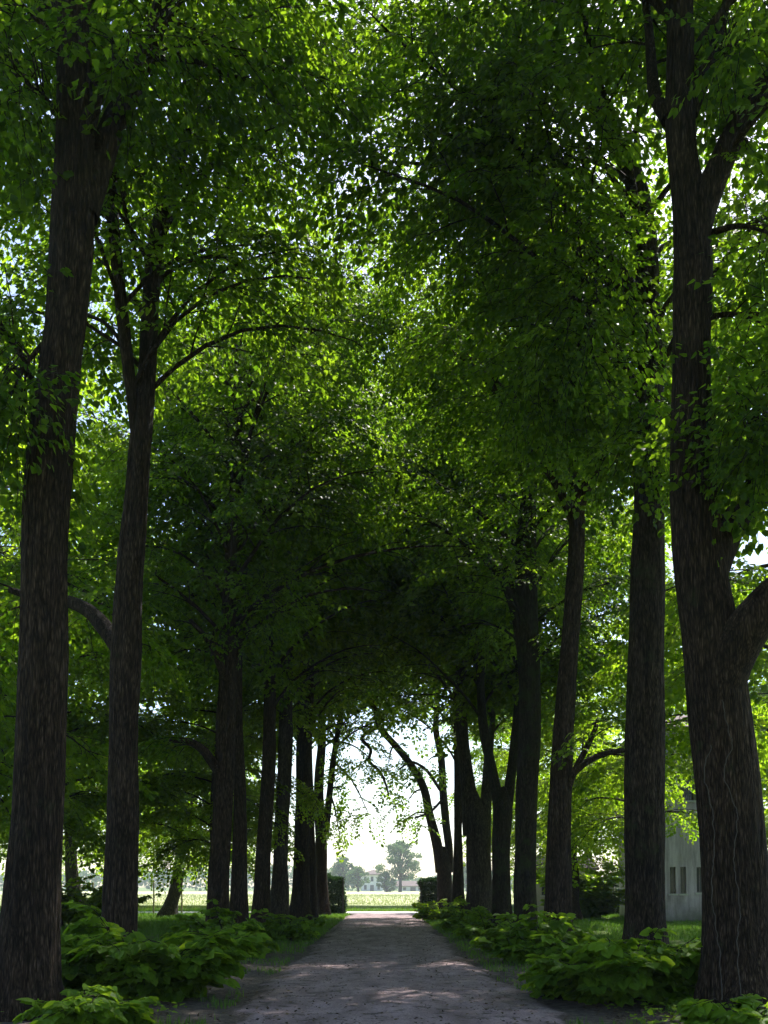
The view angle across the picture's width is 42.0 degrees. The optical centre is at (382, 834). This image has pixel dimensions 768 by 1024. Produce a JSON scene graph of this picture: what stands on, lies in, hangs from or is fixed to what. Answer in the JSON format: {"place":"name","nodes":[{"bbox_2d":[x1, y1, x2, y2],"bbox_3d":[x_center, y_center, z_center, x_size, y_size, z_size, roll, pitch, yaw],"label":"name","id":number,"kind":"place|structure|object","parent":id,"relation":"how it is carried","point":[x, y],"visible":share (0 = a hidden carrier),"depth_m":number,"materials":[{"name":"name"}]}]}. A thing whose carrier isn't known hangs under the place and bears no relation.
{"place":"outdoors","nodes":[
{"label":"outdoors","id":0,"kind":"place"},
{"bbox_2d":[0,891,513,909],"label":"field","id":1,"kind":"structure","parent":0,"point":[353,893],"depth_m":119.82,"materials":[{"name":"plant"}]},
{"bbox_2d":[0,902,513,909],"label":"cereal crop","id":2,"kind":"object","parent":1,"relation":"on","point":[370,906],"visible":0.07,"depth_m":68.35,"materials":[{"name":"green plant"}]},
{"bbox_2d":[0,894,615,904],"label":"cereal ears","id":3,"kind":"object","parent":1,"relation":"on","point":[358,899],"visible":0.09,"depth_m":102.88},
{"bbox_2d":[329,856,355,888],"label":"tree","id":4,"kind":"object","parent":1,"relation":"on","point":[343,869],"visible":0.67,"depth_m":268.22,"materials":[{"name":"green plant"}]},
{"bbox_2d":[346,865,369,891],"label":"tree","id":5,"kind":"object","parent":1,"relation":"on","point":[357,873],"visible":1,"depth_m":263.69,"materials":[{"name":"green plant"}]},
{"bbox_2d":[376,871,397,891],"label":"tree","id":6,"kind":"object","parent":1,"relation":"on","point":[385,881],"visible":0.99,"depth_m":244.47,"materials":[{"name":"green plant"}]},
{"bbox_2d":[373,839,422,891],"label":"tree","id":7,"kind":"object","parent":1,"relation":"on","point":[400,847],"visible":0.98,"depth_m":248.44,"materials":[{"name":"green plant"}]},
{"bbox_2d":[463,863,466,891],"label":"tree","id":8,"kind":"object","parent":1,"relation":"on","point":[465,877],"visible":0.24,"depth_m":278.96,"materials":[{"name":"green plant"}]},
{"bbox_2d":[431,648,617,857],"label":"broadleaf tree","id":9,"kind":"object","parent":1,"relation":"on","point":[478,787],"visible":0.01,"depth_m":68.15,"materials":[{"name":"green plant"}]},
{"bbox_2d":[498,610,626,876],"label":"broadleaf tree","id":10,"kind":"object","parent":1,"relation":"on","point":[600,738],"visible":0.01,"depth_m":73.18,"materials":[{"name":"green plant"}]},
{"bbox_2d":[0,907,618,910],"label":"roadside grass","id":11,"kind":"structure","parent":0,"point":[348,909],"depth_m":65.76,"materials":[{"name":"green plant"}]},
{"bbox_2d":[0,887,700,1023],"bbox_3d":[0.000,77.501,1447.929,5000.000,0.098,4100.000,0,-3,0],"label":"ground","id":12,"kind":"structure","parent":0,"point":[194,1008],"depth_m":14.56,"materials":[{"name":"soil"}]},
{"bbox_2d":[0,471,20,657],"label":"broadleaf tree","id":13,"kind":"object","parent":12,"relation":"on","point":[1,549],"visible":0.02,"depth_m":30.86,"materials":[{"name":"green plant"}]},
{"bbox_2d":[0,544,96,844],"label":"broadleaf tree","id":14,"kind":"object","parent":12,"relation":"on","point":[9,818],"visible":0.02,"depth_m":39.94,"materials":[{"name":"green plant"}]},
{"bbox_2d":[0,730,96,880],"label":"broadleaf tree","id":15,"kind":"object","parent":12,"relation":"on","point":[78,854],"visible":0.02,"depth_m":66.28,"materials":[{"name":"green plant"}]},
{"bbox_2d":[0,764,169,901],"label":"old tree","id":16,"kind":"object","parent":12,"relation":"on","point":[71,872],"visible":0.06,"depth_m":54.13,"materials":[{"name":"green plant"}]},
{"bbox_2d":[13,983,158,1023],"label":"leafy shrub","id":17,"kind":"object","parent":12,"relation":"on","point":[75,1007],"visible":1,"depth_m":11.07,"materials":[{"name":"green plant"}]},
{"bbox_2d":[0,366,190,868],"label":"broadleaf tree","id":18,"kind":"object","parent":12,"relation":"on","point":[81,825],"visible":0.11,"depth_m":33.87,"materials":[{"name":"green plant"}]},
{"bbox_2d":[0,225,207,862],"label":"broadleaf tree","id":19,"kind":"object","parent":12,"relation":"on","point":[8,566],"visible":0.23,"depth_m":23.86,"materials":[{"name":"green plant"}]},
{"bbox_2d":[0,534,209,928],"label":"broadleaf tree","id":20,"kind":"object","parent":12,"relation":"on","point":[99,728],"visible":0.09,"depth_m":38.62,"materials":[{"name":"green plant"}]},
{"bbox_2d":[61,864,152,925],"bbox_3d":[-11.660,2.506,39.981,5.147,2.729,3.440,-1,-3,16],"label":"leafy shrub","id":21,"kind":"object","parent":12,"relation":"on","point":[71,916],"visible":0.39,"depth_m":40.19,"materials":[{"name":"green plant"}]},
{"bbox_2d":[62,765,172,883],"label":"broadleaf tree","id":22,"kind":"object","parent":12,"relation":"on","point":[146,852],"visible":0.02,"depth_m":66.56,"materials":[{"name":"green plant"}]},
{"bbox_2d":[1,375,248,891],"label":"broadleaf tree","id":23,"kind":"object","parent":12,"relation":"on","point":[73,716],"visible":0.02,"depth_m":44.40,"materials":[{"name":"green plant"}]},
{"bbox_2d":[8,513,262,884],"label":"broadleaf tree","id":24,"kind":"object","parent":12,"relation":"on","point":[170,699],"visible":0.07,"depth_m":40.91,"materials":[{"name":"green plant"}]},
{"bbox_2d":[153,881,154,912],"bbox_3d":[-13.275,3.730,57.885,0.114,2.211,0.098,-1,-3,22],"label":"wooden stake","id":25,"kind":"object","parent":12,"relation":"on","point":[153,896],"visible":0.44,"depth_m":57.87,"materials":[{"name":"beige wood"}]},
{"bbox_2d":[61,900,271,1002],"bbox_3d":[-3.554,1.711,14.491,3.854,1.532,2.877,0,-3,0],"label":"leafy shrub","id":26,"kind":"object","parent":12,"relation":"on","point":[135,965],"visible":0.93,"depth_m":13.80,"materials":[{"name":"green plant"}]},
{"bbox_2d":[93,765,255,916],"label":"old tree","id":27,"kind":"object","parent":12,"relation":"on","point":[170,906],"visible":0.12,"depth_m":53.45,"materials":[{"name":"green plant"}]},
{"bbox_2d":[181,891,182,912],"bbox_3d":[-11.651,3.880,57.877,0.114,1.911,0.098,-1,-3,22],"label":"wooden stake","id":28,"kind":"object","parent":12,"relation":"on","point":[181,901],"visible":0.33,"depth_m":57.85,"materials":[{"name":"beige wood"}]},
{"bbox_2d":[0,0,426,1021],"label":"avenue tree","id":29,"kind":"object","parent":12,"relation":"on","point":[86,152],"visible":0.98,"depth_m":12.79,"materials":[{"name":"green plant"}]},
{"bbox_2d":[0,0,428,936],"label":"avenue tree","id":30,"kind":"object","parent":12,"relation":"on","point":[168,276],"visible":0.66,"depth_m":17.18,"materials":[{"name":"green plant"}]},
{"bbox_2d":[94,634,338,896],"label":"broadleaf tree","id":31,"kind":"object","parent":12,"relation":"on","point":[306,795],"visible":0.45,"depth_m":40.34,"materials":[{"name":"green plant"}]},
{"bbox_2d":[138,684,294,882],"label":"broadleaf tree","id":32,"kind":"object","parent":12,"relation":"on","point":[251,785],"visible":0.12,"depth_m":46.31,"materials":[{"name":"green plant"}]},
{"bbox_2d":[160,899,278,958],"bbox_3d":[-3.755,2.203,23.004,2.706,1.448,2.172,0,-3,0],"label":"leafy shrub","id":33,"kind":"object","parent":12,"relation":"on","point":[226,917],"visible":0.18,"depth_m":22.91,"materials":[{"name":"green plant"}]},
{"bbox_2d":[156,723,288,887],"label":"broadleaf tree","id":34,"kind":"object","parent":12,"relation":"on","point":[209,833],"visible":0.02,"depth_m":67.42,"materials":[{"name":"green plant"}]},
{"bbox_2d":[71,302,427,923],"bbox_3d":[-4.039,-6.106,29.608,11.151,18.801,11.019,0,-3,0],"label":"avenue tree","id":35,"kind":"object","parent":12,"relation":"on","point":[239,893],"visible":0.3,"depth_m":28.54,"materials":[{"name":"green plant"}]},
{"bbox_2d":[103,262,448,922],"bbox_3d":[-3.517,-8.077,34.453,10.279,23.284,12.624,-1,-3,24],"label":"avenue tree","id":36,"kind":"object","parent":12,"relation":"on","point":[270,691],"visible":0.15,"depth_m":33.99,"materials":[{"name":"green plant"}]},
{"bbox_2d":[252,913,320,941],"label":"leafy shrub","id":37,"kind":"object","parent":12,"relation":"on","point":[276,929],"visible":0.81,"depth_m":29.42,"materials":[{"name":"green plant"}]},
{"bbox_2d":[68,204,510,923],"bbox_3d":[-3.389,-6.674,26.473,11.574,19.610,11.524,-2,-4,33],"label":"avenue tree","id":38,"kind":"object","parent":12,"relation":"on","point":[284,500],"visible":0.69,"depth_m":25.35,"materials":[{"name":"green plant"}]},
{"bbox_2d":[170,268,435,924],"bbox_3d":[-3.074,-9.734,40.581,12.006,27.225,11.572,0,-3,0],"label":"avenue tree","id":39,"kind":"object","parent":12,"relation":"on","point":[279,891],"visible":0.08,"depth_m":39.88,"materials":[{"name":"green plant"}]},
{"bbox_2d":[0,864,615,890],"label":"distant wood","id":40,"kind":"object","parent":12,"relation":"on","point":[147,882],"visible":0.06,"depth_m":408.88,"materials":[{"name":"green plant"}]},
{"bbox_2d":[290,914,325,927],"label":"leafy shrub","id":41,"kind":"object","parent":12,"relation":"on","point":[321,921],"visible":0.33,"depth_m":38.87,"materials":[{"name":"green plant"}]},
{"bbox_2d":[194,353,440,921],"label":"avenue tree","id":42,"kind":"object","parent":12,"relation":"on","point":[299,906],"visible":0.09,"depth_m":43.91,"materials":[{"name":"green plant"}]},
{"bbox_2d":[259,566,412,917],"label":"avenue tree","id":43,"kind":"object","parent":12,"relation":"on","point":[313,886],"visible":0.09,"depth_m":48.86,"materials":[{"name":"green plant"}]},
{"bbox_2d":[327,873,347,914],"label":"clipped hedge","id":44,"kind":"object","parent":12,"relation":"on","point":[335,899],"visible":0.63,"depth_m":56.92,"materials":[{"name":"green plant"}]},
{"bbox_2d":[0,918,679,1023],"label":"fallen leaves","id":45,"kind":"object","parent":12,"relation":"on","point":[598,1011],"visible":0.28,"depth_m":13.63,"materials":[{"name":"brown plant"}]},
{"bbox_2d":[253,634,428,915],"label":"avenue tree","id":46,"kind":"object","parent":12,"relation":"on","point":[323,834],"visible":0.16,"depth_m":53.60,"materials":[{"name":"green plant"}]},
{"bbox_2d":[342,877,343,913],"bbox_3d":[-2.271,3.544,56.835,0.120,2.270,0.125,0,-3,0],"label":"gate post","id":47,"kind":"object","parent":12,"relation":"on","point":[343,895],"visible":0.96,"depth_m":56.80,"materials":[{"name":"metal"}]},
{"bbox_2d":[1,961,714,1023],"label":"ground cover","id":48,"kind":"object","parent":12,"relation":"on","point":[650,1011],"visible":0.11,"depth_m":12.39,"materials":[{"name":"green plant"}]},
{"bbox_2d":[361,869,383,890],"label":"farmhouse","id":49,"kind":"object","parent":12,"relation":"on","point":[371,885],"visible":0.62,"depth_m":299.68,"materials":[{"name":"paint"}]},
{"bbox_2d":[324,660,471,909],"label":"avenue tree","id":50,"kind":"object","parent":12,"relation":"on","point":[443,859],"visible":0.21,"depth_m":53.62,"materials":[{"name":"green plant"}]},
{"bbox_2d":[395,881,428,890],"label":"barn","id":51,"kind":"structure","parent":12,"relation":"on","point":[410,886],"depth_m":294.82,"materials":[{"name":"ceramic"}]},
{"bbox_2d":[420,880,421,910],"bbox_3d":[2.156,3.619,56.831,0.120,2.120,0.125,0,-3,0],"label":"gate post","id":52,"kind":"object","parent":12,"relation":"on","point":[420,893],"visible":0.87,"depth_m":56.81,"materials":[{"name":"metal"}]},
{"bbox_2d":[416,877,436,911],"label":"clipped hedge","id":53,"kind":"object","parent":12,"relation":"on","point":[429,891],"visible":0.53,"depth_m":56.91,"materials":[{"name":"green plant"}]},
{"bbox_2d":[357,597,509,910],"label":"avenue tree","id":54,"kind":"object","parent":12,"relation":"on","point":[458,882],"visible":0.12,"depth_m":47.94,"materials":[{"name":"green plant"}]},
{"bbox_2d":[411,896,463,921],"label":"leafy shrub","id":55,"kind":"object","parent":12,"relation":"on","point":[424,914],"visible":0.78,"depth_m":46.52,"materials":[{"name":"green plant"}]},
{"bbox_2d":[317,296,601,923],"bbox_3d":[3.053,-9.791,43.347,12.603,27.600,12.020,2,-4,-35],"label":"avenue tree","id":56,"kind":"object","parent":12,"relation":"on","point":[476,819],"visible":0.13,"depth_m":41.85,"materials":[{"name":"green plant"}]},
{"bbox_2d":[435,898,493,931],"bbox_3d":[2.918,2.958,35.912,2.126,1.390,2.081,0,-3,0],"label":"leafy shrub","id":57,"kind":"object","parent":12,"relation":"on","point":[447,924],"visible":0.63,"depth_m":35.71,"materials":[{"name":"green plant"}]},
{"bbox_2d":[451,911,512,938],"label":"leafy shrub","id":58,"kind":"object","parent":12,"relation":"on","point":[461,930],"visible":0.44,"depth_m":30.85,"materials":[{"name":"green plant"}]},
{"bbox_2d":[291,291,683,928],"bbox_3d":[3.628,-6.311,28.832,12.048,19.130,9.650,2,-4,-33],"label":"avenue tree","id":59,"kind":"object","parent":12,"relation":"on","point":[519,581],"visible":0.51,"depth_m":29.02,"materials":[{"name":"green plant"}]},
{"bbox_2d":[481,948,493,952],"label":"leafy shrub","id":60,"kind":"object","parent":12,"relation":"on","point":[486,949],"visible":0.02,"depth_m":24.65,"materials":[{"name":"green plant"}]},
{"bbox_2d":[342,323,668,926],"bbox_3d":[3.770,-8.153,38.398,14.287,23.810,12.278,0,-3,0],"label":"avenue tree","id":61,"kind":"object","parent":12,"relation":"on","point":[502,801],"visible":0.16,"depth_m":36.74,"materials":[{"name":"green plant"}]},
{"bbox_2d":[278,0,767,946],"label":"avenue tree","id":62,"kind":"object","parent":12,"relation":"on","point":[476,166],"visible":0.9,"depth_m":16.77,"materials":[{"name":"green plant"}]},
{"bbox_2d":[282,148,763,931],"bbox_3d":[3.399,-5.949,23.193,11.215,17.816,12.640,-2,-4,37],"label":"avenue tree","id":63,"kind":"object","parent":12,"relation":"on","point":[564,770],"visible":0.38,"depth_m":23.52,"materials":[{"name":"green plant"}]},
{"bbox_2d":[465,904,594,963],"bbox_3d":[3.221,2.156,21.176,2.957,1.358,2.368,0,-3,0],"label":"leafy shrub","id":64,"kind":"object","parent":12,"relation":"on","point":[517,943],"visible":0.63,"depth_m":20.87,"materials":[{"name":"green plant"}]},
{"bbox_2d":[463,715,597,916],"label":"broadleaf tree","id":65,"kind":"object","parent":12,"relation":"on","point":[512,863],"visible":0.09,"depth_m":52.29,"materials":[{"name":"green plant"}]},
{"bbox_2d":[517,949,579,1000],"bbox_3d":[2.762,2.067,14.755,1.530,0.924,1.417,0,-3,0],"label":"leafy shrub","id":66,"kind":"object","parent":12,"relation":"on","point":[546,989],"visible":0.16,"depth_m":14.59,"materials":[{"name":"green plant"}]},
{"bbox_2d":[473,689,624,920],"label":"broadleaf tree","id":67,"kind":"object","parent":12,"relation":"on","point":[576,909],"visible":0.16,"depth_m":46.70,"materials":[{"name":"green plant"}]},
{"bbox_2d":[536,856,599,911],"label":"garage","id":68,"kind":"structure","parent":12,"relation":"on","point":[540,894],"depth_m":59.90,"materials":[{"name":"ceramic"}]},
{"bbox_2d":[389,0,767,1004],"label":"avenue tree","id":69,"kind":"object","parent":12,"relation":"on","point":[715,518],"visible":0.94,"depth_m":12.98,"materials":[{"name":"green plant"}]},
{"bbox_2d":[536,863,624,919],"bbox_3d":[9.879,2.690,49.926,5.343,3.337,4.378,0,-3,0],"label":"leafy shrub","id":70,"kind":"object","parent":12,"relation":"on","point":[596,899],"visible":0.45,"depth_m":48.94,"materials":[{"name":"green plant"}]},
{"bbox_2d":[588,879,618,913],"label":"garden hedge","id":71,"kind":"object","parent":12,"relation":"on","point":[617,912],"visible":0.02,"depth_m":55.94,"materials":[{"name":"green plant"}]},
{"bbox_2d":[525,927,702,1008],"bbox_3d":[3.451,1.916,14.041,3.078,1.200,2.897,0,-3,0],"label":"leafy shrub","id":72,"kind":"object","parent":12,"relation":"on","point":[602,970],"visible":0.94,"depth_m":13.35,"materials":[{"name":"green plant"}]},
{"bbox_2d":[501,490,767,887],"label":"broadleaf tree","id":73,"kind":"object","parent":12,"relation":"on","point":[614,792],"visible":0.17,"depth_m":37.20,"materials":[{"name":"green plant"}]},
{"bbox_2d":[580,223,767,797],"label":"broadleaf tree","id":74,"kind":"object","parent":12,"relation":"on","point":[675,692],"visible":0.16,"depth_m":26.74,"materials":[{"name":"green plant"}]},
{"bbox_2d":[617,715,754,922],"bbox_3d":[14.650,-0.781,49.108,5.300,10.300,9.000,0,-3,0],"label":"villa","id":75,"kind":"object","parent":12,"relation":"on","point":[683,893],"visible":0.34,"depth_m":45.02,"materials":[{"name":"paint"}]},
{"bbox_2d":[668,867,677,894],"bbox_3d":[13.030,2.099,45.002,0.420,1.278,0.240,0,-3,0],"label":"window","id":76,"kind":"structure","parent":75,"relation":"in","point":[672,869],"depth_m":45.09,"materials":[{"name":"grey glass"}]},
{"bbox_2d":[679,867,688,894],"bbox_3d":[13.500,2.099,45.002,0.420,1.278,0.240,0,-3,0],"label":"window","id":77,"kind":"structure","parent":75,"relation":"in","point":[682,869],"depth_m":45.07,"materials":[{"name":"grey glass"}]},
{"bbox_2d":[679,766,695,801],"bbox_3d":[13.830,-2.296,45.230,0.880,1.680,0.245,0,-3,0],"label":"window","id":78,"kind":"structure","parent":75,"relation":"in","point":[688,795],"depth_m":45.28,"materials":[{"name":"grey glass"}]},
{"bbox_2d":[695,867,701,893],"bbox_3d":[14.270,2.074,45.003,0.500,1.228,0.240,0,-3,0],"label":"window","id":79,"kind":"structure","parent":75,"relation":"in","point":[699,886],"depth_m":45.09,"materials":[{"name":"grey glass"}]},
{"bbox_2d":[614,650,767,827],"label":"broadleaf tree","id":80,"kind":"object","parent":12,"relation":"on","point":[766,799],"visible":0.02,"depth_m":66.65,"materials":[{"name":"green plant"}]},
{"bbox_2d":[676,993,767,1023],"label":"leafy shrub","id":81,"kind":"object","parent":12,"relation":"on","point":[747,1009],"visible":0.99,"depth_m":11.05,"materials":[{"name":"green plant"}]},
{"bbox_2d":[749,542,767,839],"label":"broadleaf tree","id":82,"kind":"object","parent":12,"relation":"on","point":[762,695],"visible":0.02,"depth_m":56.43,"materials":[{"name":"green plant"}]},
{"bbox_2d":[752,681,767,847],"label":"broadleaf tree","id":83,"kind":"object","parent":12,"relation":"on","point":[764,770],"visible":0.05,"depth_m":51.80,"materials":[{"name":"green plant"}]},
{"bbox_2d":[138,911,618,912],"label":"road","id":84,"kind":"structure","parent":0,"point":[346,912],"depth_m":64.17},
{"bbox_2d":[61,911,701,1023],"bbox_3d":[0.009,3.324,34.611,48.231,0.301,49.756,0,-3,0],"label":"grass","id":85,"kind":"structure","parent":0,"point":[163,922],"depth_m":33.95,"materials":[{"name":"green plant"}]},
{"bbox_2d":[0,0,767,886],"label":"sky","id":86,"kind":"structure","parent":0,"point":[370,854],"materials":[{"name":"white"}]},
{"bbox_2d":[228,913,572,1023],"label":"path","id":87,"kind":"structure","parent":0,"point":[410,997],"depth_m":15.73,"materials":[{"name":"grey gravel"}]}
]}

